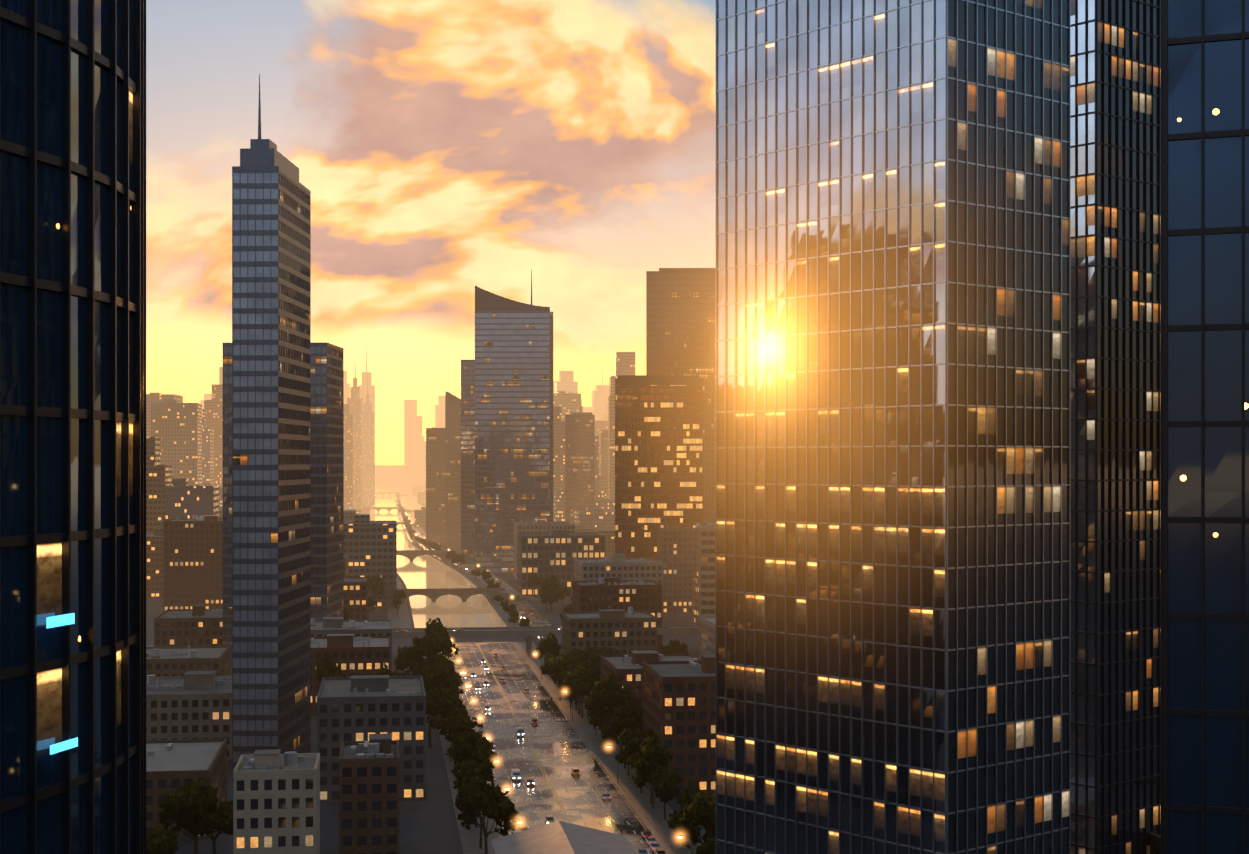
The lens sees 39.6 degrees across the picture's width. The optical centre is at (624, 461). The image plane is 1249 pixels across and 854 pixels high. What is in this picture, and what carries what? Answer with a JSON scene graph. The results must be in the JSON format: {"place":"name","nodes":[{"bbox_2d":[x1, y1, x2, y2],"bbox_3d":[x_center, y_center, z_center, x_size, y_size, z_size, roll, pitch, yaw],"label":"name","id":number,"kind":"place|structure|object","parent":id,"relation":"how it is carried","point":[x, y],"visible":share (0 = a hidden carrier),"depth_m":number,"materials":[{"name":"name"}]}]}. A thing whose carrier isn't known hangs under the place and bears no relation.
{"place":"outdoors","nodes":[
{"label":"outdoors","id":0,"kind":"place"},
{"bbox_2d":[0,0,145,853],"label":"tower","id":1,"kind":"structure","parent":0,"point":[72,426],"depth_m":56.48,"materials":[{"name":"blue glass"}]},
{"bbox_2d":[232,74,310,779],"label":"tower","id":2,"kind":"structure","parent":0,"point":[271,451],"depth_m":449.32,"materials":[{"name":"glass"}]},
{"bbox_2d":[146,465,714,853],"bbox_3d":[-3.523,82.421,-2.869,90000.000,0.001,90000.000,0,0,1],"label":"ground","id":3,"kind":"structure","parent":0,"point":[428,825],"depth_m":439.16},
{"bbox_2d":[146,824,179,853],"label":"tree","id":4,"kind":"object","parent":3,"relation":"on","point":[163,841],"visible":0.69,"depth_m":318.19,"materials":[{"name":"green plant"}]},
{"bbox_2d":[146,738,226,839],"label":"block","id":5,"kind":"structure","parent":3,"relation":"on","point":[172,766],"depth_m":392.13,"materials":[{"name":"concrete"}]},
{"bbox_2d":[146,645,229,676],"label":"block","id":6,"kind":"structure","parent":3,"relation":"on","point":[172,661],"depth_m":599.47,"materials":[{"name":"concrete"}]},
{"bbox_2d":[157,778,218,853],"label":"tree","id":7,"kind":"object","parent":3,"relation":"on","point":[183,807],"visible":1,"depth_m":351.12,"materials":[{"name":"green plant"}]},
{"bbox_2d":[154,605,222,646],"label":"block","id":8,"kind":"structure","parent":3,"relation":"on","point":[198,625],"depth_m":711.13,"materials":[{"name":"concrete"}]},
{"bbox_2d":[146,671,231,759],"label":"block","id":9,"kind":"structure","parent":3,"relation":"on","point":[193,705],"depth_m":479.11,"materials":[{"name":"concrete"}]},
{"bbox_2d":[164,515,222,610],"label":"block","id":10,"kind":"structure","parent":3,"relation":"on","point":[193,560],"depth_m":956.83,"materials":[{"name":"concrete"}]},
{"bbox_2d":[203,800,232,853],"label":"tree","id":11,"kind":"object","parent":3,"relation":"on","point":[221,819],"visible":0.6,"depth_m":356.12,"materials":[{"name":"green plant"}]},
{"bbox_2d":[233,749,319,853],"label":"building","id":12,"kind":"structure","parent":3,"relation":"on","point":[276,801],"depth_m":320.77,"materials":[{"name":"paint"}]},
{"bbox_2d":[222,342,343,665],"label":"tower","id":13,"kind":"structure","parent":3,"relation":"on","point":[327,479],"depth_m":700.62,"materials":[{"name":"glass"}]},
{"bbox_2d":[315,654,343,682],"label":"tree","id":14,"kind":"object","parent":3,"relation":"on","point":[325,667],"visible":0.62,"depth_m":543.14,"materials":[{"name":"green plant"}]},
{"bbox_2d":[311,634,389,715],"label":"block","id":15,"kind":"structure","parent":3,"relation":"on","point":[351,654],"depth_m":566.14,"materials":[{"name":"red brick"}]},
{"bbox_2d":[311,617,391,670],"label":"block","id":16,"kind":"structure","parent":3,"relation":"on","point":[325,626],"depth_m":673.48,"materials":[{"name":"concrete"}]},
{"bbox_2d":[344,577,367,619],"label":"block","id":17,"kind":"structure","parent":3,"relation":"on","point":[356,597],"depth_m":822.84,"materials":[{"name":"concrete"}]},
{"bbox_2d":[339,733,398,853],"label":"dark block","id":18,"kind":"structure","parent":3,"relation":"on","point":[368,797],"depth_m":353.74,"materials":[{"name":"brown brick"}]},
{"bbox_2d":[317,675,425,802],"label":"block","id":19,"kind":"structure","parent":3,"relation":"on","point":[356,708],"depth_m":421.79,"materials":[{"name":"concrete"}]},
{"bbox_2d":[368,574,384,609],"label":"tree","id":20,"kind":"object","parent":3,"relation":"on","point":[376,583],"visible":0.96,"depth_m":964.75,"materials":[{"name":"green plant"}]},
{"bbox_2d":[361,507,413,511],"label":"river bridge","id":21,"kind":"structure","parent":3,"relation":"on","point":[378,509],"depth_m":2855.26,"materials":[{"name":"stone"}]},
{"bbox_2d":[377,663,411,675],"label":"tree","id":22,"kind":"object","parent":3,"relation":"on","point":[389,673],"visible":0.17,"depth_m":539.27,"materials":[{"name":"green plant"}]},
{"bbox_2d":[394,646,417,673],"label":"tree","id":23,"kind":"object","parent":3,"relation":"on","point":[401,661],"visible":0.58,"depth_m":631.80,"materials":[{"name":"green plant"}]},
{"bbox_2d":[146,624,697,654],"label":"overpass","id":24,"kind":"object","parent":3,"relation":"on","point":[528,633],"depth_m":738.98,"materials":[{"name":"concrete"}]},
{"bbox_2d":[405,632,441,681],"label":"tree","id":25,"kind":"object","parent":3,"relation":"on","point":[429,643],"visible":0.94,"depth_m":616.35,"materials":[{"name":"green plant"}]},
{"bbox_2d":[397,550,450,561],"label":"river bridge","id":26,"kind":"structure","parent":3,"relation":"on","point":[411,555],"depth_m":1433.31,"materials":[{"name":"stone"}]},
{"bbox_2d":[146,352,714,623],"bbox_3d":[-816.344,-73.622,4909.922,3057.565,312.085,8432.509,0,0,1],"label":"city","id":27,"kind":"object","parent":3,"relation":"on","point":[184,460],"visible":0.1,"depth_m":1758.81},
{"bbox_2d":[419,663,450,720],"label":"tree","id":28,"kind":"object","parent":3,"relation":"on","point":[438,675],"visible":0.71,"depth_m":548.47,"materials":[{"name":"green plant"}]},
{"bbox_2d":[426,428,444,542],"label":"tower","id":29,"kind":"structure","parent":3,"relation":"on","point":[435,484],"depth_m":1761.47,"materials":[{"name":"brown glass"}]},
{"bbox_2d":[425,618,449,640],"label":"tree","id":30,"kind":"object","parent":3,"relation":"on","point":[434,626],"visible":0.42,"depth_m":685.63,"materials":[{"name":"green plant"}]},
{"bbox_2d":[425,684,452,746],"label":"tree","id":31,"kind":"object","parent":3,"relation":"on","point":[439,701],"visible":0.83,"depth_m":498.86,"materials":[{"name":"green plant"}]},
{"bbox_2d":[368,473,510,627],"bbox_3d":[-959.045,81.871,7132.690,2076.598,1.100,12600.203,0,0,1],"label":"embankment wall","id":32,"kind":"structure","parent":3,"relation":"on","point":[485,596],"depth_m":1168.70,"materials":[{"name":"stone"}]},
{"bbox_2d":[426,658,458,676],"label":"tree","id":33,"kind":"object","parent":3,"relation":"on","point":[450,667],"visible":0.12,"depth_m":587.39,"materials":[{"name":"green plant"}]},
{"bbox_2d":[432,631,459,657],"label":"tree","id":34,"kind":"object","parent":3,"relation":"on","point":[447,646],"visible":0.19,"depth_m":653.54,"materials":[{"name":"green plant"}]},
{"bbox_2d":[448,673,462,694],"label":"tree","id":35,"kind":"object","parent":3,"relation":"on","point":[455,679],"visible":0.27,"depth_m":566.55,"materials":[{"name":"green plant"}]},
{"bbox_2d":[449,690,463,735],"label":"tree","id":36,"kind":"object","parent":3,"relation":"on","point":[454,698],"visible":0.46,"depth_m":516.43,"materials":[{"name":"green plant"}]},
{"bbox_2d":[432,714,483,741],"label":"tree","id":37,"kind":"object","parent":3,"relation":"on","point":[452,725],"visible":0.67,"depth_m":481.14,"materials":[{"name":"green plant"}]},
{"bbox_2d":[461,360,474,563],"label":"tower","id":38,"kind":"structure","parent":3,"relation":"on","point":[468,459],"depth_m":1400.05,"materials":[{"name":"metal"}]},
{"bbox_2d":[344,345,591,487],"bbox_3d":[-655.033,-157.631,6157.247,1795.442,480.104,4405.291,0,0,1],"label":"skyline","id":39,"kind":"structure","parent":3,"relation":"on","point":[413,446],"depth_m":5393.74,"materials":[{"name":"orange glass"}]},
{"bbox_2d":[397,588,540,602],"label":"river bridge","id":40,"kind":"structure","parent":3,"relation":"on","point":[463,594],"depth_m":1022.38,"materials":[{"name":"stone"}]},
{"bbox_2d":[454,775,486,827],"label":"tree","id":41,"kind":"object","parent":3,"relation":"on","point":[462,791],"visible":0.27,"depth_m":389.35,"materials":[{"name":"green plant"}]},
{"bbox_2d":[457,792,485,848],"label":"tree","id":42,"kind":"object","parent":3,"relation":"on","point":[467,817],"visible":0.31,"depth_m":368.02,"materials":[{"name":"green plant"}]},
{"bbox_2d":[451,758,494,812],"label":"tree","id":43,"kind":"object","parent":3,"relation":"on","point":[467,772],"visible":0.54,"depth_m":403.56,"materials":[{"name":"green plant"}]},
{"bbox_2d":[453,730,497,769],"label":"tree","id":44,"kind":"object","parent":3,"relation":"on","point":[478,748],"visible":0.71,"depth_m":426.74,"materials":[{"name":"green plant"}]},
{"bbox_2d":[344,367,609,508],"bbox_3d":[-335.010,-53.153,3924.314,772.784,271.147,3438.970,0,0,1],"label":"distant skyscrapers","id":45,"kind":"structure","parent":3,"relation":"on","point":[359,453],"depth_m":3011.44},
{"bbox_2d":[475,269,552,572],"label":"tower","id":46,"kind":"structure","parent":3,"relation":"on","point":[513,411],"depth_m":1286.21,"materials":[{"name":"glass"}]},
{"bbox_2d":[526,573,542,597],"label":"tree","id":47,"kind":"object","parent":3,"relation":"on","point":[533,579],"depth_m":1046.69,"materials":[{"name":"green plant"}]},
{"bbox_2d":[514,520,574,579],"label":"block","id":48,"kind":"structure","parent":3,"relation":"on","point":[540,526],"depth_m":1206.14,"materials":[{"name":"concrete"}]},
{"bbox_2d":[535,632,561,656],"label":"tree","id":49,"kind":"object","parent":3,"relation":"on","point":[551,645],"depth_m":674.15,"materials":[{"name":"green plant"}]},
{"bbox_2d":[540,590,556,611],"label":"tree","id":50,"kind":"object","parent":3,"relation":"on","point":[545,595],"depth_m":951.53,"materials":[{"name":"green plant"}]},
{"bbox_2d":[539,656,559,686],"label":"tree","id":51,"kind":"object","parent":3,"relation":"on","point":[545,668],"depth_m":632.30,"materials":[{"name":"green plant"}]},
{"bbox_2d":[543,575,558,607],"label":"tree","id":52,"kind":"object","parent":3,"relation":"on","point":[552,580],"depth_m":976.43,"materials":[{"name":"green plant"}]},
{"bbox_2d":[517,530,604,595],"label":"building","id":53,"kind":"structure","parent":3,"relation":"on","point":[553,552],"depth_m":1072.14,"materials":[{"name":"concrete"}]},
{"bbox_2d":[557,586,569,608],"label":"tree","id":54,"kind":"object","parent":3,"relation":"on","point":[563,592],"depth_m":974.05,"materials":[{"name":"green plant"}]},
{"bbox_2d":[491,821,636,853],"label":"building roof","id":55,"kind":"structure","parent":3,"relation":"on","point":[558,837],"depth_m":308.00,"materials":[{"name":"concrete"}]},
{"bbox_2d":[549,656,579,696],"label":"tree","id":56,"kind":"object","parent":3,"relation":"on","point":[557,665],"depth_m":606.34,"materials":[{"name":"green plant"}]},
{"bbox_2d":[556,668,574,701],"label":"tree","id":57,"kind":"object","parent":3,"relation":"on","point":[561,676],"depth_m":591.29,"materials":[{"name":"green plant"}]},
{"bbox_2d":[554,652,586,671],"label":"tree","id":58,"kind":"object","parent":3,"relation":"on","point":[566,657],"depth_m":623.81,"materials":[{"name":"green plant"}]},
{"bbox_2d":[560,664,594,713],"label":"tree","id":59,"kind":"object","parent":3,"relation":"on","point":[581,675],"depth_m":565.25,"materials":[{"name":"green plant"}]},
{"bbox_2d":[567,679,593,717],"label":"tree","id":60,"kind":"object","parent":3,"relation":"on","point":[578,687],"depth_m":557.11,"materials":[{"name":"green plant"}]},
{"bbox_2d":[570,646,598,659],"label":"tree","id":61,"kind":"object","parent":3,"relation":"on","point":[575,651],"depth_m":637.47,"materials":[{"name":"green plant"}]},
{"bbox_2d":[571,660,599,697],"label":"tree","id":62,"kind":"object","parent":3,"relation":"on","point":[594,674],"depth_m":579.11,"materials":[{"name":"green plant"}]},
{"bbox_2d":[582,656,599,683],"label":"tree","id":63,"kind":"object","parent":3,"relation":"on","point":[592,665],"depth_m":580.85,"materials":[{"name":"green plant"}]},
{"bbox_2d":[582,648,602,666],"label":"tree","id":64,"kind":"object","parent":3,"relation":"on","point":[587,654],"depth_m":615.43,"materials":[{"name":"green plant"}]},
{"bbox_2d":[593,715,610,741],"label":"tree","id":65,"kind":"object","parent":3,"relation":"on","point":[598,722],"depth_m":507.77,"materials":[{"name":"green plant"}]},
{"bbox_2d":[595,647,614,655],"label":"tree","id":66,"kind":"object","parent":3,"relation":"on","point":[609,651],"depth_m":656.05,"materials":[{"name":"green plant"}]},
{"bbox_2d":[590,673,621,745],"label":"tree","id":67,"kind":"object","parent":3,"relation":"on","point":[606,692],"depth_m":500.26,"materials":[{"name":"green plant"}]},
{"bbox_2d":[600,724,614,751],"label":"tree","id":68,"kind":"object","parent":3,"relation":"on","point":[606,731],"depth_m":491.29,"materials":[{"name":"green plant"}]},
{"bbox_2d":[590,688,626,741],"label":"tree","id":69,"kind":"object","parent":3,"relation":"on","point":[595,713],"depth_m":508.26,"materials":[{"name":"green plant"}]},
{"bbox_2d":[562,607,656,654],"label":"beige block","id":70,"kind":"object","parent":3,"relation":"on","point":[623,631],"depth_m":671.89,"materials":[{"name":"concrete"}]},
{"bbox_2d":[586,685,636,714],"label":"tree","id":71,"kind":"object","parent":3,"relation":"on","point":[629,695],"depth_m":513.44,"materials":[{"name":"green plant"}]},
{"bbox_2d":[573,577,661,650],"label":"block","id":72,"kind":"structure","parent":3,"relation":"on","point":[604,593],"depth_m":753.26,"materials":[{"name":"concrete"}]},
{"bbox_2d":[574,554,662,624],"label":"block","id":73,"kind":"structure","parent":3,"relation":"on","point":[621,566],"depth_m":859.77,"materials":[{"name":"concrete"}]},
{"bbox_2d":[615,745,629,775],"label":"tree","id":74,"kind":"object","parent":3,"relation":"on","point":[621,757],"visible":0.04,"depth_m":454.40,"materials":[{"name":"green plant"}]},
{"bbox_2d":[617,727,656,785],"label":"tree","id":75,"kind":"object","parent":3,"relation":"on","point":[632,744],"depth_m":439.12,"materials":[{"name":"green plant"}]},
{"bbox_2d":[627,752,652,792],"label":"tree","id":76,"kind":"object","parent":3,"relation":"on","point":[632,759],"depth_m":431.41,"materials":[{"name":"green plant"}]},
{"bbox_2d":[631,771,654,803],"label":"tree","id":77,"kind":"object","parent":3,"relation":"on","point":[640,781],"visible":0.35,"depth_m":415.99,"materials":[{"name":"green plant"}]},
{"bbox_2d":[600,650,700,715],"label":"block","id":78,"kind":"structure","parent":3,"relation":"on","point":[626,669],"depth_m":550.88,"materials":[{"name":"concrete"}]},
{"bbox_2d":[653,765,682,819],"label":"tree","id":79,"kind":"object","parent":3,"relation":"on","point":[666,780],"visible":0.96,"depth_m":397.14,"materials":[{"name":"green plant"}]},
{"bbox_2d":[659,645,680,653],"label":"tree","id":80,"kind":"object","parent":3,"relation":"on","point":[667,649],"depth_m":630.76,"materials":[{"name":"green plant"}]},
{"bbox_2d":[667,809,683,843],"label":"tree","id":81,"kind":"object","parent":3,"relation":"on","point":[673,822],"visible":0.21,"depth_m":371.98,"materials":[{"name":"green plant"}]},
{"bbox_2d":[642,654,714,792],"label":"brick midrise","id":82,"kind":"structure","parent":3,"relation":"on","point":[678,707],"depth_m":432.09,"materials":[{"name":"brown brick"}]},
{"bbox_2d":[669,639,688,653],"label":"tree","id":83,"kind":"object","parent":3,"relation":"on","point":[676,643],"depth_m":646.34,"materials":[{"name":"green plant"}]},
{"bbox_2d":[657,522,711,613],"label":"block","id":84,"kind":"structure","parent":3,"relation":"on","point":[678,552],"depth_m":943.55,"materials":[{"name":"concrete"}]},
{"bbox_2d":[675,790,714,848],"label":"tree","id":85,"kind":"object","parent":3,"relation":"on","point":[698,810],"visible":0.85,"depth_m":342.36,"materials":[{"name":"green plant"}]},
{"bbox_2d":[677,787,713,844],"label":"tree","id":86,"kind":"object","parent":3,"relation":"on","point":[687,795],"visible":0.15,"depth_m":372.16,"materials":[{"name":"green plant"}]},
{"bbox_2d":[696,836,714,853],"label":"tree","id":87,"kind":"object","parent":3,"relation":"on","point":[708,847],"visible":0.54,"depth_m":333.96,"materials":[{"name":"green plant"}]},
{"bbox_2d":[698,616,714,659],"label":"block","id":88,"kind":"structure","parent":3,"relation":"on","point":[706,634],"depth_m":626.41,"materials":[{"name":"concrete"}]},
{"bbox_2d":[699,525,714,615],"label":"midrise","id":89,"kind":"structure","parent":3,"relation":"on","point":[706,570],"depth_m":726.70,"materials":[{"name":"beige concrete"}]},
{"bbox_2d":[700,822,714,842],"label":"tree","id":90,"kind":"object","parent":3,"relation":"on","point":[704,836],"visible":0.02,"depth_m":345.69,"materials":[{"name":"green plant"}]},
{"bbox_2d":[715,0,1069,853],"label":"tower","id":91,"kind":"structure","parent":3,"relation":"on","point":[891,426],"depth_m":178.50,"materials":[{"name":"glass"}]},
{"bbox_2d":[146,0,714,464],"label":"sky","id":92,"kind":"structure","parent":0,"point":[442,149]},
{"bbox_2d":[369,473,506,627],"bbox_3d":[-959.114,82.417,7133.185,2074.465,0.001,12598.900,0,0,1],"label":"river","id":93,"kind":"structure","parent":0,"point":[430,572],"depth_m":1156.94,"materials":[{"name":"yellow liquid"}]},
{"bbox_2d":[361,473,519,627],"bbox_3d":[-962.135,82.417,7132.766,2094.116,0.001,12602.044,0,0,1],"label":"embankment","id":94,"kind":"structure","parent":0,"point":[401,619],"depth_m":982.10,"materials":[{"name":"concrete"}]},
{"bbox_2d":[445,391,460,545],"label":"tower","id":95,"kind":"structure","parent":0,"point":[452,470],"depth_m":1700.97,"materials":[{"name":"brown metal"}]},
{"bbox_2d":[391,473,551,626],"bbox_3d":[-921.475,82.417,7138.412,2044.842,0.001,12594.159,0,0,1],"label":"road","id":96,"kind":"structure","parent":0,"point":[537,618],"depth_m":1175.97,"materials":[{"name":"asphalt"}]},
{"bbox_2d":[444,643,653,853],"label":"road","id":97,"kind":"structure","parent":0,"point":[521,679],"depth_m":493.72,"materials":[{"name":"asphalt"}]},
{"bbox_2d":[458,643,649,853],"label":"road markings","id":98,"kind":"object","parent":97,"relation":"on","point":[541,745],"visible":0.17,"depth_m":513.19,"materials":[{"name":"white paint"}]},
{"bbox_2d":[423,642,700,853],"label":"pavement","id":99,"kind":"structure","parent":0,"point":[664,835],"depth_m":441.17,"materials":[{"name":"concrete"}]},
{"bbox_2d":[466,776,519,853],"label":"tree","id":100,"kind":"object","parent":99,"relation":"on","point":[483,797],"visible":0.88,"depth_m":353.30,"materials":[{"name":"green plant"}]},
{"bbox_2d":[610,700,641,768],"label":"tree","id":101,"kind":"object","parent":99,"relation":"on","point":[628,716],"depth_m":463.45,"materials":[{"name":"green plant"}]},
{"bbox_2d":[634,734,672,808],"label":"tree","id":102,"kind":"object","parent":99,"relation":"on","point":[655,754],"visible":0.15,"depth_m":409.56,"materials":[{"name":"green plant"}]},
{"bbox_2d":[565,414,594,522],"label":"tower","id":103,"kind":"structure","parent":0,"point":[579,462],"depth_m":1698.42,"materials":[{"name":"brown glass"}]},
{"bbox_2d":[601,430,607,474],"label":"tower","id":104,"kind":"structure","parent":0,"point":[604,452],"depth_m":2098.08,"materials":[{"name":"metal"}]},
{"bbox_2d":[615,375,702,559],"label":"tower","id":105,"kind":"structure","parent":0,"point":[658,450],"depth_m":961.98,"materials":[{"name":"orange metal"}]},
{"bbox_2d":[646,268,714,523],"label":"tower","id":106,"kind":"structure","parent":0,"point":[680,321],"depth_m":1146.36,"materials":[{"name":"brown metal"}]},
{"bbox_2d":[1070,0,1160,853],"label":"tower","id":107,"kind":"structure","parent":0,"point":[1115,426],"depth_m":228.90,"materials":[{"name":"black glass"}]},
{"bbox_2d":[1148,832,1160,853],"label":"block","id":108,"kind":"structure","parent":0,"point":[1155,843],"depth_m":232.06,"materials":[{"name":"brown brick"}]},
{"bbox_2d":[1161,0,1248,853],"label":"tower","id":109,"kind":"structure","parent":0,"point":[1204,426],"depth_m":72.09,"materials":[{"name":"blue glass"}]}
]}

